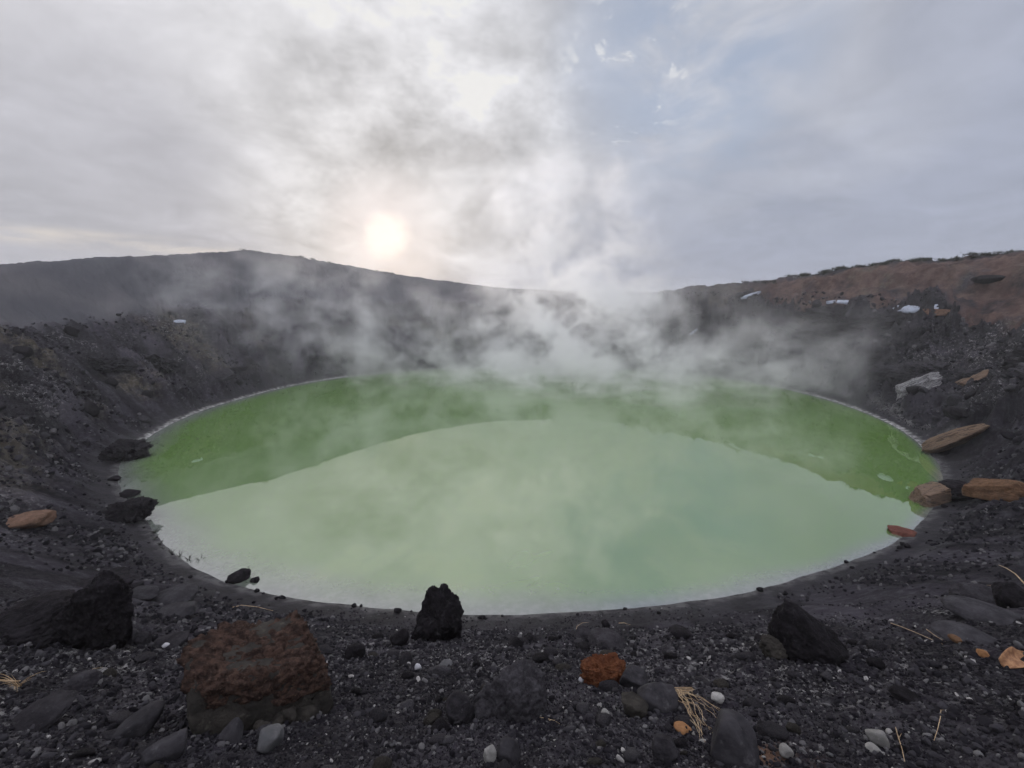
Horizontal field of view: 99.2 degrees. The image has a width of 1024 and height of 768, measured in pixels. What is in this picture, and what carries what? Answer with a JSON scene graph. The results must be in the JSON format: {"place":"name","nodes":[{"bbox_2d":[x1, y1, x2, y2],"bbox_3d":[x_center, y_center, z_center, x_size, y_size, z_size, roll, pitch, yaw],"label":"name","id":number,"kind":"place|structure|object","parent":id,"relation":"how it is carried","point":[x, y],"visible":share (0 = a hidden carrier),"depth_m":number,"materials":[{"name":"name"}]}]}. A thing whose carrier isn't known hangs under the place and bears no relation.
{"place":"outdoors","nodes":[
{"label":"outdoors","id":0,"kind":"place"},
{"bbox_2d":[0,250,1023,767],"bbox_3d":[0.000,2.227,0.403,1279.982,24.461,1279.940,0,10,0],"label":"ground","id":1,"kind":"structure","parent":0,"point":[90,292],"depth_m":37.52,"materials":[{"name":"black stone"}]},
{"bbox_2d":[12,346,33,356],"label":"rock","id":2,"kind":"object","parent":1,"relation":"on","point":[26,351],"depth_m":33.05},
{"bbox_2d":[6,509,56,528],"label":"brown rock","id":3,"kind":"object","parent":1,"relation":"on","point":[34,519],"visible":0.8,"depth_m":16.36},
{"bbox_2d":[0,589,76,648],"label":"lava rock","id":4,"kind":"object","parent":1,"relation":"on","point":[27,621],"visible":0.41,"depth_m":6.11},
{"bbox_2d":[12,689,77,731],"bbox_3d":[-4.163,2.923,3.832,0.422,0.160,0.488,2,10,15],"label":"slab stone","id":5,"kind":"object","parent":1,"relation":"on","point":[46,712],"visible":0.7,"depth_m":3.82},
{"bbox_2d":[63,326,79,335],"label":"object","id":6,"kind":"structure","parent":1,"relation":"on","point":[71,330],"depth_m":40.28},
{"bbox_2d":[68,747,95,758],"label":"loose stone","id":7,"kind":"object","parent":1,"relation":"on","point":[85,752],"visible":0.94,"depth_m":3.17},
{"bbox_2d":[62,669,102,692],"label":"stone","id":8,"kind":"object","parent":1,"relation":"on","point":[88,679],"visible":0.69,"depth_m":4.70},
{"bbox_2d":[77,389,99,400],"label":"lava outcrop","id":9,"kind":"object","parent":1,"relation":"on","point":[93,395],"visible":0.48,"depth_m":34.52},
{"bbox_2d":[84,402,99,416],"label":"rock","id":10,"kind":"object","parent":1,"relation":"on","point":[92,409],"depth_m":33.19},
{"bbox_2d":[51,570,133,650],"bbox_3d":[-6.195,3.425,6.455,0.932,1.455,0.809,-8,12,-40],"label":"lava rock","id":11,"kind":"object","parent":1,"relation":"on","point":[97,613],"visible":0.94,"depth_m":6.22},
{"bbox_2d":[77,566,133,587],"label":"lava rock","id":12,"kind":"object","parent":1,"relation":"on","point":[124,574],"visible":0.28,"depth_m":12.12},
{"bbox_2d":[87,357,138,372],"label":"lava outcrop","id":13,"kind":"object","parent":1,"relation":"on","point":[107,364],"visible":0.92,"depth_m":39.92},
{"bbox_2d":[107,710,131,725],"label":"loose stone","id":14,"kind":"object","parent":1,"relation":"on","point":[119,718],"visible":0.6,"depth_m":3.82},
{"bbox_2d":[97,438,152,461],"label":"boulder","id":15,"kind":"object","parent":1,"relation":"on","point":[119,450],"visible":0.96,"depth_m":29.41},
{"bbox_2d":[119,489,140,497],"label":"lava rock","id":16,"kind":"object","parent":1,"relation":"on","point":[127,493],"visible":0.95,"depth_m":23.75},
{"bbox_2d":[101,495,158,523],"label":"boulder","id":17,"kind":"object","parent":1,"relation":"on","point":[132,510],"visible":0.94,"depth_m":20.43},
{"bbox_2d":[111,700,164,738],"bbox_3d":[-3.171,2.908,3.705,0.201,0.179,0.397,3,10,18],"label":"long stone","id":18,"kind":"object","parent":1,"relation":"on","point":[142,721],"visible":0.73,"depth_m":3.68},
{"bbox_2d":[134,632,151,645],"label":"stone","id":19,"kind":"object","parent":1,"relation":"on","point":[143,638],"visible":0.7,"depth_m":6.95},
{"bbox_2d":[134,651,155,662],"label":"loose stone","id":20,"kind":"object","parent":1,"relation":"on","point":[143,657],"visible":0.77,"depth_m":5.86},
{"bbox_2d":[132,585,158,600],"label":"flat stone","id":21,"kind":"object","parent":1,"relation":"on","point":[144,592],"visible":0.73,"depth_m":12.67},
{"bbox_2d":[140,353,181,372],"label":"lava outcrop","id":22,"kind":"object","parent":1,"relation":"on","point":[163,364],"visible":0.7,"depth_m":45.39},
{"bbox_2d":[141,728,187,765],"bbox_3d":[-2.476,2.630,3.116,0.267,0.198,0.165,-8,12,-38],"label":"long stone","id":23,"kind":"object","parent":1,"relation":"on","point":[171,747],"visible":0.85,"depth_m":3.08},
{"bbox_2d":[154,630,189,648],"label":"stone","id":24,"kind":"object","parent":1,"relation":"on","point":[177,639],"visible":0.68,"depth_m":7.37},
{"bbox_2d":[152,582,198,604],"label":"slab stone","id":25,"kind":"object","parent":1,"relation":"on","point":[184,591],"visible":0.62,"depth_m":13.11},
{"bbox_2d":[157,601,196,618],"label":"flat stone","id":26,"kind":"object","parent":1,"relation":"on","point":[184,609],"visible":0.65,"depth_m":9.56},
{"bbox_2d":[213,368,236,381],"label":"lava outcrop","id":27,"kind":"object","parent":1,"relation":"on","point":[225,374],"visible":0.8,"depth_m":51.61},
{"bbox_2d":[218,717,243,744],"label":"stone","id":28,"kind":"object","parent":1,"relation":"on","point":[232,731],"visible":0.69,"depth_m":3.46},
{"bbox_2d":[227,568,250,583],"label":"lava rock","id":29,"kind":"object","parent":1,"relation":"on","point":[240,575],"visible":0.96,"depth_m":16.35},
{"bbox_2d":[176,609,333,735],"bbox_3d":[-2.396,2.864,4.156,1.220,1.000,1.053,-6,11,-33],"label":"boulder","id":30,"kind":"object","parent":1,"relation":"on","point":[257,675],"visible":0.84,"depth_m":3.96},
{"bbox_2d":[257,723,283,752],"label":"stone","id":31,"kind":"object","parent":1,"relation":"on","point":[271,737],"visible":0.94,"depth_m":3.33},
{"bbox_2d":[312,355,337,361],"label":"lava outcrop","id":32,"kind":"object","parent":1,"relation":"on","point":[326,358],"visible":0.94,"depth_m":66.59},
{"bbox_2d":[319,644,332,654],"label":"loose stone","id":33,"kind":"object","parent":1,"relation":"on","point":[325,649],"visible":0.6,"depth_m":7.53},
{"bbox_2d":[345,643,365,659],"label":"lava rock","id":34,"kind":"object","parent":1,"relation":"on","point":[355,650],"visible":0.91,"depth_m":7.09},
{"bbox_2d":[369,708,387,721],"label":"loose stone","id":35,"kind":"object","parent":1,"relation":"on","point":[379,714],"visible":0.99,"depth_m":4.02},
{"bbox_2d":[372,756,392,767],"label":"loose stone","id":36,"kind":"object","parent":1,"relation":"on","point":[383,762],"visible":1,"depth_m":3.00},
{"bbox_2d":[390,628,408,645],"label":"lava rock","id":37,"kind":"object","parent":1,"relation":"on","point":[400,637],"visible":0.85,"depth_m":8.82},
{"bbox_2d":[399,652,412,665],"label":"loose stone","id":38,"kind":"object","parent":1,"relation":"on","point":[405,657],"visible":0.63,"depth_m":6.63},
{"bbox_2d":[423,712,439,725],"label":"loose stone","id":39,"kind":"object","parent":1,"relation":"on","point":[430,718],"visible":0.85,"depth_m":3.94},
{"bbox_2d":[428,733,445,745],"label":"loose stone","id":40,"kind":"object","parent":1,"relation":"on","point":[437,738],"visible":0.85,"depth_m":3.47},
{"bbox_2d":[411,583,463,641],"bbox_3d":[-1.631,5.191,9.644,1.104,1.575,0.945,-6,11,-33],"label":"lava pinnacle","id":41,"kind":"object","parent":1,"relation":"on","point":[440,614],"visible":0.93,"depth_m":9.40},
{"bbox_2d":[430,718,449,733],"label":"loose stone","id":42,"kind":"object","parent":1,"relation":"on","point":[439,724],"visible":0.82,"depth_m":3.74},
{"bbox_2d":[432,665,450,675],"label":"loose stone","id":43,"kind":"object","parent":1,"relation":"on","point":[439,670],"visible":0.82,"depth_m":5.61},
{"bbox_2d":[440,337,465,348],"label":"lava outcrop","id":44,"kind":"object","parent":1,"relation":"on","point":[449,343],"visible":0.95,"depth_m":78.93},
{"bbox_2d":[445,690,474,724],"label":"lava rock","id":45,"kind":"object","parent":1,"relation":"on","point":[459,706],"visible":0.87,"depth_m":3.97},
{"bbox_2d":[463,318,487,330],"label":"lava outcrop","id":46,"kind":"object","parent":1,"relation":"on","point":[473,323],"visible":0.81,"depth_m":84.53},
{"bbox_2d":[483,744,496,762],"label":"pebble","id":47,"kind":"object","parent":1,"relation":"on","point":[489,755],"visible":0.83,"depth_m":3.13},
{"bbox_2d":[481,343,510,357],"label":"lava outcrop","id":48,"kind":"object","parent":1,"relation":"on","point":[501,350],"visible":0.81,"depth_m":80.35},
{"bbox_2d":[496,736,520,765],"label":"lava rock","id":49,"kind":"object","parent":1,"relation":"on","point":[508,749],"visible":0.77,"depth_m":3.20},
{"bbox_2d":[473,657,547,722],"bbox_3d":[-0.012,3.141,4.205,0.744,0.971,0.766,0,10,-1],"label":"knobbly boulder","id":50,"kind":"object","parent":1,"relation":"on","point":[516,691],"visible":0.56,"depth_m":4.04,"materials":[{"name":"grey stone"}]},
{"bbox_2d":[0,590,1023,767],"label":"gravel","id":51,"kind":"structure","parent":1,"relation":"on","point":[976,748],"depth_m":4.34,"materials":[{"name":"gravel"}]},
{"bbox_2d":[598,680,618,691],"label":"loose stone","id":52,"kind":"object","parent":51,"relation":"on","point":[606,685],"visible":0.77,"depth_m":4.84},
{"bbox_2d":[0,288,1023,644],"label":"scree","id":53,"kind":"structure","parent":1,"relation":"on","point":[124,556],"depth_m":24.53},
{"bbox_2d":[532,652,548,662],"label":"loose stone","id":54,"kind":"object","parent":1,"relation":"on","point":[540,657],"visible":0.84,"depth_m":6.69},
{"bbox_2d":[563,313,593,325],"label":"lava outcrop","id":55,"kind":"object","parent":1,"relation":"on","point":[578,319],"visible":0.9,"depth_m":82.96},
{"bbox_2d":[574,625,591,639],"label":"flat stone","id":56,"kind":"object","parent":1,"relation":"on","point":[583,632],"visible":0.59,"depth_m":10.38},
{"bbox_2d":[580,652,625,687],"bbox_3d":[1.082,3.371,5.088,0.592,0.415,0.296,0,10,2],"label":"scoria lump","id":57,"kind":"object","parent":1,"relation":"on","point":[596,669],"visible":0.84,"depth_m":5.03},
{"bbox_2d":[588,318,617,326],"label":"lava outcrop","id":58,"kind":"object","parent":1,"relation":"on","point":[596,322],"visible":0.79,"depth_m":82.03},
{"bbox_2d":[596,713,611,726],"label":"loose stone","id":59,"kind":"object","parent":1,"relation":"on","point":[603,719],"visible":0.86,"depth_m":3.90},
{"bbox_2d":[588,627,625,648],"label":"flat stone","id":60,"kind":"object","parent":1,"relation":"on","point":[610,638],"visible":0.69,"depth_m":8.89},
{"bbox_2d":[608,308,651,322],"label":"lava outcrop","id":61,"kind":"object","parent":1,"relation":"on","point":[618,315],"visible":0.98,"depth_m":80.61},
{"bbox_2d":[623,747,641,762],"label":"loose stone","id":62,"kind":"object","parent":1,"relation":"on","point":[631,754],"visible":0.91,"depth_m":3.20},
{"bbox_2d":[619,665,647,688],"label":"stone","id":63,"kind":"object","parent":1,"relation":"on","point":[634,676],"visible":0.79,"depth_m":4.78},
{"bbox_2d":[621,691,648,718],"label":"stone","id":64,"kind":"object","parent":1,"relation":"on","point":[634,704],"visible":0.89,"depth_m":4.07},
{"bbox_2d":[637,682,678,712],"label":"stone","id":65,"kind":"object","parent":1,"relation":"on","point":[662,697],"visible":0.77,"depth_m":4.17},
{"bbox_2d":[651,733,678,763],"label":"stone","id":66,"kind":"object","parent":1,"relation":"on","point":[664,748],"visible":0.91,"depth_m":3.20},
{"bbox_2d":[657,322,689,332],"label":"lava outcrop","id":67,"kind":"object","parent":1,"relation":"on","point":[663,327],"visible":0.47,"depth_m":77.30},
{"bbox_2d":[669,624,690,639],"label":"lava rock","id":68,"kind":"object","parent":1,"relation":"on","point":[677,631],"visible":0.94,"depth_m":8.57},
{"bbox_2d":[674,738,688,747],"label":"loose stone","id":69,"kind":"object","parent":1,"relation":"on","point":[680,742],"visible":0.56,"depth_m":3.40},
{"bbox_2d":[674,721,691,734],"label":"pebble","id":70,"kind":"object","parent":1,"relation":"on","point":[679,726],"visible":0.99,"depth_m":3.68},
{"bbox_2d":[674,715,694,726],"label":"loose stone","id":71,"kind":"object","parent":1,"relation":"on","point":[688,720],"visible":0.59,"depth_m":3.83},
{"bbox_2d":[672,305,703,319],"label":"lava outcrop","id":72,"kind":"object","parent":1,"relation":"on","point":[687,311],"visible":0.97,"depth_m":73.66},
{"bbox_2d":[671,344,720,362],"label":"lava outcrop","id":73,"kind":"object","parent":1,"relation":"on","point":[704,353],"visible":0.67,"depth_m":70.28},
{"bbox_2d":[674,687,719,739],"bbox_3d":[1.748,3.115,4.128,0.461,0.718,1.203,0,10,0],"label":"straw bundle","id":74,"kind":"object","parent":1,"relation":"on","point":[688,693],"visible":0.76,"depth_m":4.20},
{"bbox_2d":[711,691,724,703],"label":"pebble","id":75,"kind":"object","parent":1,"relation":"on","point":[718,697],"visible":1,"depth_m":4.31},
{"bbox_2d":[713,679,728,688],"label":"loose stone","id":76,"kind":"object","parent":1,"relation":"on","point":[720,683],"visible":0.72,"depth_m":4.92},
{"bbox_2d":[708,345,744,364],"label":"lava outcrop","id":77,"kind":"object","parent":1,"relation":"on","point":[729,354],"visible":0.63,"depth_m":66.78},
{"bbox_2d":[710,708,759,767],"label":"slab stone","id":78,"kind":"object","parent":1,"relation":"on","point":[733,740],"visible":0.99,"depth_m":3.06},
{"bbox_2d":[729,357,752,368],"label":"lava outcrop","id":79,"kind":"object","parent":1,"relation":"on","point":[738,362],"visible":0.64,"depth_m":65.85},
{"bbox_2d":[736,651,755,661],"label":"loose stone","id":80,"kind":"object","parent":1,"relation":"on","point":[744,656],"visible":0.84,"depth_m":5.88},
{"bbox_2d":[742,697,763,707],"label":"loose stone","id":81,"kind":"object","parent":1,"relation":"on","point":[752,701],"visible":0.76,"depth_m":4.22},
{"bbox_2d":[756,721,788,741],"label":"loose stone","id":82,"kind":"object","parent":1,"relation":"on","point":[772,730],"visible":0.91,"depth_m":3.48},
{"bbox_2d":[759,634,787,659],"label":"clod","id":83,"kind":"object","parent":1,"relation":"on","point":[770,646],"visible":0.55,"depth_m":5.84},
{"bbox_2d":[763,320,801,340],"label":"lava outcrop","id":84,"kind":"object","parent":1,"relation":"on","point":[784,331],"visible":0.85,"depth_m":62.85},
{"bbox_2d":[776,695,795,704],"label":"loose stone","id":85,"kind":"object","parent":1,"relation":"on","point":[785,699],"visible":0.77,"depth_m":4.38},
{"bbox_2d":[779,743,793,758],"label":"pebble","id":86,"kind":"object","parent":1,"relation":"on","point":[786,750],"visible":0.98,"depth_m":3.17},
{"bbox_2d":[785,722,800,734],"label":"loose stone","id":87,"kind":"object","parent":1,"relation":"on","point":[792,727],"visible":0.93,"depth_m":3.60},
{"bbox_2d":[767,600,849,666],"bbox_3d":[3.973,3.494,5.895,0.772,0.980,0.978,-4,10,-25],"label":"boulder","id":88,"kind":"object","parent":1,"relation":"on","point":[797,631],"visible":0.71,"depth_m":5.71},
{"bbox_2d":[803,304,846,323],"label":"lava outcrop","id":89,"kind":"object","parent":1,"relation":"on","point":[828,315],"visible":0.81,"depth_m":59.32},
{"bbox_2d":[795,323,856,353],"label":"lava outcrop","id":90,"kind":"object","parent":1,"relation":"on","point":[835,338],"visible":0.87,"depth_m":55.79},
{"bbox_2d":[824,368,838,379],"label":"lava outcrop","id":91,"kind":"object","parent":1,"relation":"on","point":[829,373],"visible":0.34,"depth_m":54.18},
{"bbox_2d":[835,348,881,365],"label":"lava outcrop","id":92,"kind":"object","parent":1,"relation":"on","point":[858,358],"visible":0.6,"depth_m":50.18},
{"bbox_2d":[839,311,905,328],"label":"lava outcrop","id":93,"kind":"object","parent":1,"relation":"on","point":[887,320],"visible":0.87,"depth_m":51.73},
{"bbox_2d":[866,657,884,669],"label":"loose stone","id":94,"kind":"object","parent":1,"relation":"on","point":[878,663],"visible":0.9,"depth_m":5.31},
{"bbox_2d":[866,639,885,650],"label":"loose stone","id":95,"kind":"object","parent":1,"relation":"on","point":[872,644],"visible":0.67,"depth_m":5.96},
{"bbox_2d":[865,729,889,747],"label":"pebble","id":96,"kind":"object","parent":1,"relation":"on","point":[878,737],"visible":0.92,"depth_m":3.32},
{"bbox_2d":[866,360,913,384],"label":"lava outcrop","id":97,"kind":"object","parent":1,"relation":"on","point":[896,373],"visible":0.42,"depth_m":44.94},
{"bbox_2d":[887,525,916,536],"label":"red rock","id":98,"kind":"object","parent":1,"relation":"on","point":[899,531],"visible":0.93,"depth_m":19.80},
{"bbox_2d":[892,305,919,312],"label":"snow patch","id":99,"kind":"object","parent":1,"relation":"on","point":[909,308],"visible":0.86,"depth_m":50.29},
{"bbox_2d":[889,685,922,703],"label":"stone","id":100,"kind":"object","parent":1,"relation":"on","point":[902,693],"visible":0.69,"depth_m":4.29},
{"bbox_2d":[895,372,942,399],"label":"pale slab","id":101,"kind":"structure","parent":1,"relation":"on","point":[931,379],"depth_m":40.39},
{"bbox_2d":[902,360,950,377],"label":"lava outcrop","id":102,"kind":"object","parent":1,"relation":"on","point":[918,368],"visible":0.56,"depth_m":41.85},
{"bbox_2d":[908,481,951,506],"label":"layered rock","id":103,"kind":"object","parent":1,"relation":"on","point":[931,494],"visible":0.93,"depth_m":22.75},
{"bbox_2d":[923,309,949,315],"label":"tan block","id":104,"kind":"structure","parent":1,"relation":"on","point":[941,312],"depth_m":47.33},
{"bbox_2d":[946,394,961,405],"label":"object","id":105,"kind":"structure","parent":1,"relation":"on","point":[952,399],"depth_m":36.60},
{"bbox_2d":[921,423,989,452],"bbox_3d":[30.399,3.704,29.853,1.600,1.071,4.108,3,-30,-23],"label":"stone slab","id":106,"kind":"object","parent":1,"relation":"on","point":[948,440],"visible":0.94,"depth_m":29.61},
{"bbox_2d":[942,406,968,419],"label":"lava rock","id":107,"kind":"object","parent":1,"relation":"on","point":[954,412],"visible":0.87,"depth_m":32.07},
{"bbox_2d":[938,479,974,500],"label":"lava rock","id":108,"kind":"object","parent":1,"relation":"on","point":[955,486],"visible":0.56,"depth_m":22.77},
{"bbox_2d":[931,620,1000,644],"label":"slab stone","id":109,"kind":"object","parent":1,"relation":"on","point":[943,629],"visible":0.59,"depth_m":6.42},
{"bbox_2d":[953,367,984,377],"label":"lava outcrop","id":110,"kind":"object","parent":1,"relation":"on","point":[968,373],"visible":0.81,"depth_m":38.44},
{"bbox_2d":[948,582,995,604],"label":"lava rock","id":111,"kind":"object","parent":1,"relation":"on","point":[981,592],"visible":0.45,"depth_m":9.59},
{"bbox_2d":[955,369,988,385],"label":"rock","id":112,"kind":"object","parent":1,"relation":"on","point":[982,374],"visible":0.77,"depth_m":37.87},
{"bbox_2d":[941,595,1021,625],"bbox_3d":[8.728,4.237,8.004,0.857,0.318,1.224,-9,13,-43],"label":"slab stone","id":113,"kind":"object","parent":1,"relation":"on","point":[963,607],"visible":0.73,"depth_m":7.97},
{"bbox_2d":[970,275,1005,283],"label":"lava rock","id":114,"kind":"object","parent":1,"relation":"on","point":[983,279],"visible":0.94,"depth_m":48.08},
{"bbox_2d":[961,478,1023,501],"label":"brown rock","id":115,"kind":"object","parent":1,"relation":"on","point":[1008,490],"visible":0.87,"depth_m":20.71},
{"bbox_2d":[991,581,1023,608],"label":"lava rock","id":116,"kind":"object","parent":1,"relation":"on","point":[1009,594],"visible":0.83,"depth_m":8.86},
{"bbox_2d":[999,647,1023,668],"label":"stone","id":117,"kind":"object","parent":1,"relation":"on","point":[1010,657],"visible":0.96,"depth_m":5.62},
{"bbox_2d":[1000,357,1023,375],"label":"lava outcrop","id":118,"kind":"object","parent":1,"relation":"on","point":[1007,364],"visible":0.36,"depth_m":35.88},
{"bbox_2d":[0,0,1023,292],"label":"sky","id":119,"kind":"structure","parent":0,"point":[581,146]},
{"bbox_2d":[118,367,942,614],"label":"lake water","id":120,"kind":"structure","parent":0,"point":[509,490],"depth_m":25.04,"materials":[{"name":"liquid"}]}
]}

